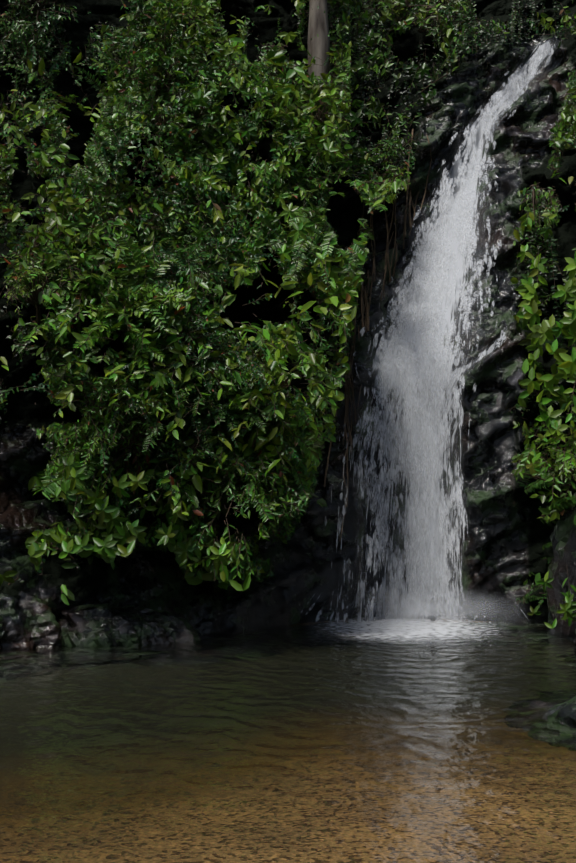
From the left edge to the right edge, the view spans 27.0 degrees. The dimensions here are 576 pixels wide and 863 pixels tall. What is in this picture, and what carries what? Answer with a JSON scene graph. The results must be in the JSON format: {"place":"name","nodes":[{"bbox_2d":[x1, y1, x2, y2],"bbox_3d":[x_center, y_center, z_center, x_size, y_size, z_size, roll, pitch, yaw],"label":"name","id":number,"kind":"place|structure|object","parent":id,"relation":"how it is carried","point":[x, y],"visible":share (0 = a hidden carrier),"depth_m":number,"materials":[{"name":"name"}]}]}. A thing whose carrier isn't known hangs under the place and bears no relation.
{"place":"outdoors","nodes":[
{"label":"outdoors","id":0,"kind":"place"},
{"bbox_2d":[0,617,575,862],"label":"pool of water","id":1,"kind":"structure","parent":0,"point":[355,741],"depth_m":5.42,"materials":[{"name":"brown"}]},
{"bbox_2d":[0,0,575,634],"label":"rock cliff","id":2,"kind":"structure","parent":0,"point":[504,536],"depth_m":12.33,"materials":[{"name":"black stone"}]},
{"bbox_2d":[0,0,575,627],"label":"jungle foliage leaves","id":3,"kind":"object","parent":2,"relation":"on","point":[176,538],"visible":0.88,"depth_m":10.78,"materials":[{"name":"green plant"}]},
{"bbox_2d":[307,0,329,118],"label":"tree trunk","id":4,"kind":"object","parent":2,"relation":"on","point":[319,44],"visible":0.31,"depth_m":13.70,"materials":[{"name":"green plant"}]},
{"bbox_2d":[324,129,431,541],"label":"hanging roots","id":5,"kind":"object","parent":2,"relation":"hanging from","point":[365,307],"visible":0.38,"depth_m":12.51,"materials":[{"name":"brown plant"}]},
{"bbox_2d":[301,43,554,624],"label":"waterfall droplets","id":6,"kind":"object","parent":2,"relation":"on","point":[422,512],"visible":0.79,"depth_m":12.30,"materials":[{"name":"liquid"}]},
{"bbox_2d":[307,39,554,622],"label":"waterfall","id":7,"kind":"structure","parent":2,"relation":"on","point":[451,306],"depth_m":12.39,"materials":[{"name":"liquid"}]},
{"bbox_2d":[352,584,521,625],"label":"water splash","id":8,"kind":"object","parent":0,"point":[433,610],"depth_m":11.33,"materials":[{"name":"white liquid"}]},
{"bbox_2d":[564,630,575,652],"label":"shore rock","id":9,"kind":"object","parent":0,"point":[571,638],"visible":0.21,"depth_m":9.10,"materials":[{"name":"grey stone"}]},
{"bbox_3d":[-0.095,1.908,4.821,28.000,0.974,22.000,0,-4,1],"label":"pool bed","id":10,"kind":"object","parent":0,"visible":0},
{"bbox_2d":[0,590,62,649],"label":"shore rock","id":11,"kind":"object","parent":10,"relation":"on","point":[28,621],"visible":0.35,"depth_m":9.56,"materials":[{"name":"grey stone"}]},
{"bbox_2d":[55,603,201,645],"bbox_3d":[-1.515,1.896,10.146,1.587,0.892,1.098,0,-4,1],"label":"shore rock","id":12,"kind":"object","parent":10,"relation":"on","point":[105,624],"visible":0.38,"depth_m":9.84,"materials":[{"name":"grey stone"}]},
{"bbox_2d":[528,696,575,726],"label":"shore rock","id":13,"kind":"object","parent":10,"relation":"on","point":[563,713],"visible":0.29,"depth_m":6.13,"materials":[{"name":"grey stone"}]},
{"bbox_2d":[546,493,575,635],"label":"shore rock","id":14,"kind":"object","parent":10,"relation":"on","point":[562,536],"visible":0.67,"depth_m":10.64,"materials":[{"name":"grey stone"}]}
]}

